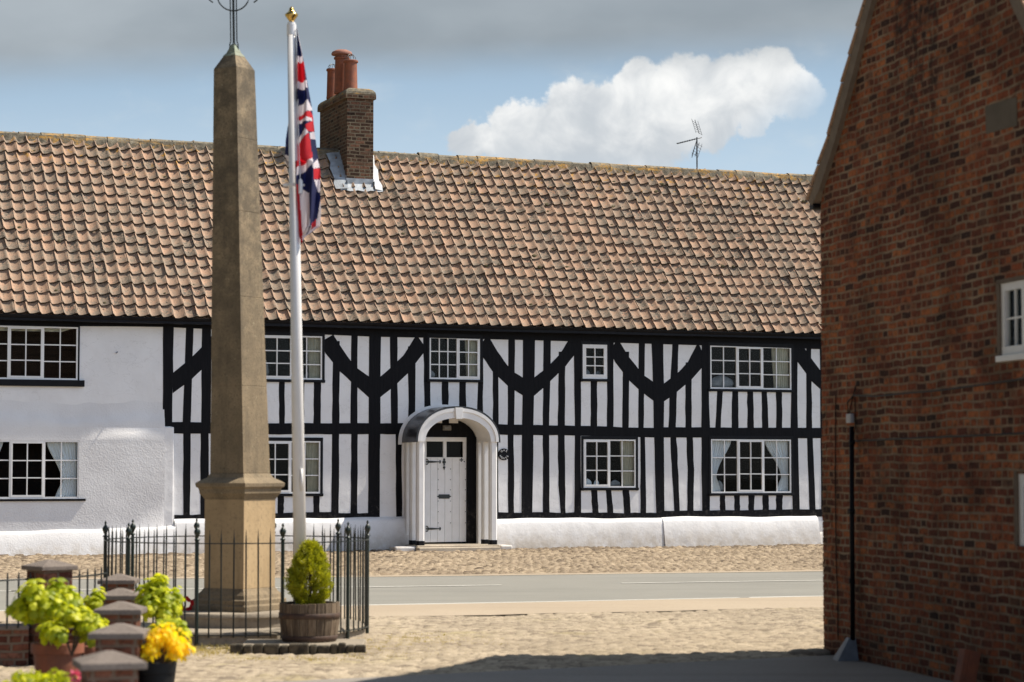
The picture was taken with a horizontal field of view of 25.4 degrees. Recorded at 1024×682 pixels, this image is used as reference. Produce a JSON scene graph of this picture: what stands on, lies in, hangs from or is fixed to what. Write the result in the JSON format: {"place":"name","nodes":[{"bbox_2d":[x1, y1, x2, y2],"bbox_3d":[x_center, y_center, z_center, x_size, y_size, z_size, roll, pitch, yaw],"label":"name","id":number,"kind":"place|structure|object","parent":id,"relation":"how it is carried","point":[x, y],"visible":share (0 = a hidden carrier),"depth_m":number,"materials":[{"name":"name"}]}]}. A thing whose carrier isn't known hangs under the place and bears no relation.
{"place":"outdoors","nodes":[
{"label":"outdoors","id":0,"kind":"place"},
{"bbox_2d":[72,650,146,681],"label":"brick pier","id":1,"kind":"structure","parent":0,"point":[109,666],"depth_m":11.31,"materials":[{"name":"stone"}]},
{"bbox_2d":[97,574,139,592],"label":"brick pier","id":2,"kind":"structure","parent":0,"point":[115,581],"depth_m":19.98,"materials":[{"name":"stone"}]},
{"bbox_2d":[189,630,511,661],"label":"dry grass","id":3,"kind":"structure","parent":0,"point":[201,648],"depth_m":20.12,"materials":[{"name":"beige plant"}]},
{"bbox_2d":[0,543,815,622],"bbox_3d":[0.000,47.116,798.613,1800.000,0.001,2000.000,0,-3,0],"label":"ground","id":4,"kind":"structure","parent":0,"point":[527,614],"depth_m":35.08,"materials":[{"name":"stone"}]},
{"bbox_2d":[0,607,823,681],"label":"cobbled forecourt","id":5,"kind":"structure","parent":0,"point":[565,640],"depth_m":20.72,"materials":[{"name":"beige stone"}]},
{"bbox_2d":[0,623,87,666],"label":"boundary wall","id":6,"kind":"structure","parent":5,"relation":"on","point":[14,644],"depth_m":18.63,"materials":[{"name":"brick"}]},
{"bbox_2d":[0,566,107,628],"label":"garden railing","id":7,"kind":"object","parent":6,"relation":"on","point":[79,577],"visible":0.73,"depth_m":19.10,"materials":[{"name":"metal"}]},
{"bbox_2d":[21,559,77,664],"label":"brick pier","id":8,"kind":"structure","parent":5,"relation":"on","point":[46,570],"depth_m":18.72,"materials":[{"name":"stone"}]},
{"bbox_2d":[82,587,106,610],"bbox_3d":[-3.145,1.974,17.094,0.191,0.253,0.188,0,-3,0],"label":"lime plant","id":9,"kind":"object","parent":5,"relation":"on","point":[96,599],"visible":0.91,"depth_m":17.06,"materials":[{"name":"green plant"}]},
{"bbox_2d":[102,588,142,605],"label":"brick pier","id":10,"kind":"structure","parent":5,"relation":"on","point":[119,594],"depth_m":17.54,"materials":[{"name":"stone"}]},
{"bbox_2d":[143,642,176,681],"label":"dark pot","id":11,"kind":"object","parent":5,"relation":"on","point":[162,657],"visible":0.02,"depth_m":16.82,"materials":[{"name":"plastic"}]},
{"bbox_2d":[133,573,184,623],"bbox_3d":[-2.625,1.992,16.916,0.380,0.533,0.523,0,-3,0],"label":"lime plant","id":12,"kind":"object","parent":11,"relation":"on","point":[157,599],"visible":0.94,"depth_m":16.81,"materials":[{"name":"green plant"}]},
{"bbox_2d":[283,6,306,604],"bbox_3d":[-1.973,-0.151,20.777,0.254,5.867,0.154,0,-3,0],"label":"flagpole","id":13,"kind":"object","parent":5,"relation":"on","point":[298,472],"visible":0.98,"depth_m":20.76,"materials":[{"name":"white metal"}]},
{"bbox_2d":[285,28,320,242],"bbox_3d":[-1.909,-1.881,20.931,0.252,1.982,0.318,2,-4,-31],"label":"national flag","id":14,"kind":"object","parent":13,"relation":"hanging from","point":[309,207],"visible":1,"depth_m":20.85,"materials":[{"name":"multicoloured fabric"}]},
{"bbox_2d":[230,639,365,654],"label":"setts platform","id":15,"kind":"structure","parent":5,"relation":"on","point":[280,646],"depth_m":19.87,"materials":[{"name":"stone"}]},
{"bbox_2d":[102,518,370,646],"bbox_3d":[-2.657,2.295,22.005,2.556,1.120,2.544,0,-3,0],"label":"circular railing","id":16,"kind":"object","parent":15,"relation":"on","point":[131,528],"visible":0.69,"depth_m":21.38,"materials":[{"name":"black metal"}]},
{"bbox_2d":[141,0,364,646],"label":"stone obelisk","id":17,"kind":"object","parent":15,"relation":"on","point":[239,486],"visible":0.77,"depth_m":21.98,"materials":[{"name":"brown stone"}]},
{"bbox_2d":[182,596,193,610],"bbox_3d":[-3.130,2.527,21.869,0.154,0.151,0.046,-1,-3,20],"label":"poppy wreath","id":18,"kind":"object","parent":17,"relation":"on","point":[188,599],"visible":0.65,"depth_m":21.86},
{"bbox_2d":[279,601,340,642],"bbox_3d":[-1.818,2.521,20.440,0.556,0.351,0.556,1,-3,-10],"label":"barrel planter","id":19,"kind":"object","parent":15,"relation":"on","point":[311,623],"visible":0.99,"depth_m":20.21,"materials":[{"name":"brown wood"}]},
{"bbox_2d":[283,538,334,604],"bbox_3d":[-1.822,2.105,20.471,0.481,0.675,0.472,0,-3,0],"label":"dwarf conifer","id":20,"kind":"object","parent":19,"relation":"on","point":[309,557],"visible":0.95,"depth_m":20.37,"materials":[{"name":"green plant"}]},
{"bbox_2d":[787,649,813,654],"bbox_3d":[2.500,2.710,19.759,0.249,0.075,0.199,-2,-4,33],"label":"edge stone","id":21,"kind":"object","parent":5,"relation":"on","point":[800,651],"visible":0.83,"depth_m":19.70,"materials":[{"name":"grey stone"}]},
{"bbox_2d":[807,648,830,655],"bbox_3d":[2.633,2.713,19.814,0.314,0.075,0.217,0,-3,0],"label":"edge stone","id":22,"kind":"object","parent":5,"relation":"on","point":[820,652],"visible":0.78,"depth_m":19.74,"materials":[{"name":"grey stone"}]},
{"bbox_2d":[0,544,823,577],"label":"cobbled pavement","id":23,"kind":"structure","parent":0,"point":[679,558],"depth_m":39.62,"materials":[{"name":"beige stone"}]},
{"bbox_2d":[0,49,822,555],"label":"timber framed house","id":24,"kind":"structure","parent":23,"relation":"on","point":[514,353],"depth_m":46.48,"materials":[{"name":"white paint"}]},
{"bbox_2d":[0,324,84,386],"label":"window","id":25,"kind":"structure","parent":24,"relation":"in","point":[46,355],"depth_m":43.32,"materials":[{"name":"white paint"}]},
{"bbox_2d":[0,440,85,500],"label":"window","id":26,"kind":"structure","parent":24,"relation":"in","point":[30,470],"depth_m":43.14,"materials":[{"name":"white paint"}]},
{"bbox_2d":[265,332,324,382],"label":"window","id":27,"kind":"structure","parent":24,"relation":"in","point":[277,345],"depth_m":45.07,"materials":[{"name":"white paint"}]},
{"bbox_2d":[269,437,322,495],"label":"window","id":28,"kind":"structure","parent":24,"relation":"in","point":[280,448],"depth_m":44.93,"materials":[{"name":"white paint"}]},
{"bbox_2d":[427,333,482,382],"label":"window","id":29,"kind":"structure","parent":24,"relation":"in","point":[448,359],"depth_m":46.27,"materials":[{"name":"white paint"}]},
{"bbox_2d":[580,341,609,381],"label":"window","id":30,"kind":"structure","parent":24,"relation":"in","point":[594,355],"depth_m":47.26,"materials":[{"name":"white paint"}]},
{"bbox_2d":[581,436,638,490],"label":"window","id":31,"kind":"structure","parent":24,"relation":"in","point":[606,464],"depth_m":47.42,"materials":[{"name":"white paint"}]},
{"bbox_2d":[677,121,701,168],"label":"television aerial","id":32,"kind":"object","parent":24,"relation":"on","point":[697,147],"visible":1,"depth_m":51.65,"materials":[{"name":"metal"}]},
{"bbox_2d":[708,342,794,392],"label":"window","id":33,"kind":"structure","parent":24,"relation":"in","point":[732,367],"depth_m":48.83,"materials":[{"name":"white paint"}]},
{"bbox_2d":[709,436,793,495],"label":"window","id":34,"kind":"structure","parent":24,"relation":"in","point":[738,465],"depth_m":48.71,"materials":[{"name":"white paint"}]},
{"bbox_2d":[0,571,823,609],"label":"road","id":35,"kind":"structure","parent":0,"point":[481,589],"depth_m":31.20,"materials":[{"name":"grey asphalt"}]},
{"bbox_2d":[0,580,812,610],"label":"road marking","id":36,"kind":"object","parent":35,"relation":"on","point":[552,601],"visible":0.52,"depth_m":28.59,"materials":[{"name":"paint"}]},
{"bbox_2d":[0,570,822,579],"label":"road edge","id":37,"kind":"object","parent":35,"relation":"on","point":[522,574],"visible":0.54,"depth_m":35.01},
{"bbox_2d":[0,596,823,620],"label":"pavement","id":38,"kind":"structure","parent":0,"point":[473,609],"depth_m":26.73,"materials":[{"name":"beige concrete"}]},
{"bbox_2d":[0,608,775,621],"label":"kerb joint","id":39,"kind":"object","parent":38,"relation":"on","point":[458,615],"visible":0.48,"depth_m":25.18,"materials":[{"name":"concrete"}]},
{"bbox_2d":[0,0,862,173],"label":"sky","id":40,"kind":"structure","parent":0,"point":[626,82],"materials":[{"name":"blue"}]},
{"bbox_2d":[282,655,951,681],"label":"tarmac","id":41,"kind":"structure","parent":0,"point":[827,668],"depth_m":17.82,"materials":[{"name":"grey asphalt"}]},
{"bbox_2d":[31,641,83,677],"bbox_3d":[-2.978,2.212,14.898,0.346,0.476,0.347,0,-3,0],"label":"terracotta pot","id":42,"kind":"object","parent":41,"relation":"on","point":[48,657],"visible":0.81,"depth_m":14.77,"materials":[{"name":"ceramic"}]},
{"bbox_2d":[4,577,90,628],"bbox_3d":[-3.046,1.771,14.936,0.558,0.433,0.521,0,-3,0],"label":"lime plant","id":43,"kind":"object","parent":42,"relation":"in","point":[34,603],"visible":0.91,"depth_m":14.79,"materials":[{"name":"green plant"}]},
{"bbox_2d":[35,604,108,655],"bbox_3d":[-2.822,1.860,14.627,0.475,0.329,0.377,0,-3,0],"label":"lime plant","id":44,"kind":"object","parent":42,"relation":"in","point":[84,622],"visible":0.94,"depth_m":14.56,"materials":[{"name":"green plant"}]},
{"bbox_2d":[84,646,94,654],"bbox_3d":[-2.849,2.282,15.495,0.139,0.406,0.139,0,-3,0],"label":"terracotta pot","id":45,"kind":"object","parent":41,"relation":"on","point":[87,650],"visible":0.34,"depth_m":15.44,"materials":[{"name":"ceramic"}]},
{"bbox_2d":[87,623,149,681],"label":"brick pier","id":46,"kind":"structure","parent":41,"relation":"on","point":[124,638],"depth_m":13.39,"materials":[{"name":"stone"}]},
{"bbox_2d":[93,601,146,626],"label":"brick pier","id":47,"kind":"structure","parent":41,"relation":"on","point":[122,612],"depth_m":15.69,"materials":[{"name":"stone"}]},
{"bbox_2d":[138,659,175,681],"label":"black pot","id":48,"kind":"object","parent":41,"relation":"on","point":[161,671],"visible":0.81,"depth_m":13.41,"materials":[{"name":"plastic"}]},
{"bbox_2d":[140,622,195,662],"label":"yellow flowers","id":49,"kind":"object","parent":48,"relation":"in","point":[169,643],"visible":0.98,"depth_m":13.47,"materials":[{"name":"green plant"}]},
{"bbox_2d":[146,617,191,637],"bbox_3d":[-2.364,2.004,15.682,0.325,0.190,0.320,0,-3,0],"label":"lime plant","id":50,"kind":"object","parent":48,"relation":"in","point":[178,622],"visible":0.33,"depth_m":15.66,"materials":[{"name":"yellow plant"}]},
{"bbox_2d":[805,0,1023,681],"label":"brick house","id":51,"kind":"structure","parent":41,"relation":"on","point":[915,195],"depth_m":17.81,"materials":[{"name":"brick"}]},
{"bbox_2d":[995,275,1023,361],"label":"window","id":52,"kind":"structure","parent":51,"relation":"in","point":[1009,291],"depth_m":16.43,"materials":[{"name":"white paint"}]},
{"bbox_2d":[1013,471,1023,552],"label":"window","id":53,"kind":"structure","parent":51,"relation":"in","point":[1018,478],"depth_m":16.14,"materials":[{"name":"white paint"}]},
{"bbox_2d":[953,648,980,681],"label":"clay ridge tile","id":54,"kind":"object","parent":41,"relation":"on","point":[967,665],"visible":1,"depth_m":16.64,"materials":[{"name":"ceramic"}]},
{"bbox_3d":[-2.472,2.048,11.903,0.357,0.465,0.357,0,-3,0],"label":"dark pot","id":55,"kind":"object","parent":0,"visible":0},
{"bbox_2d":[2,668,77,681],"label":"green plant","id":56,"kind":"object","parent":55,"relation":"in","point":[58,676],"visible":0.99,"depth_m":11.90,"materials":[{"name":"green plant"}]},
{"bbox_2d":[68,669,80,681],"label":"pink flower","id":57,"kind":"object","parent":55,"relation":"in","point":[73,674],"visible":0.97,"depth_m":11.81,"materials":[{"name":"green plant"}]}
]}

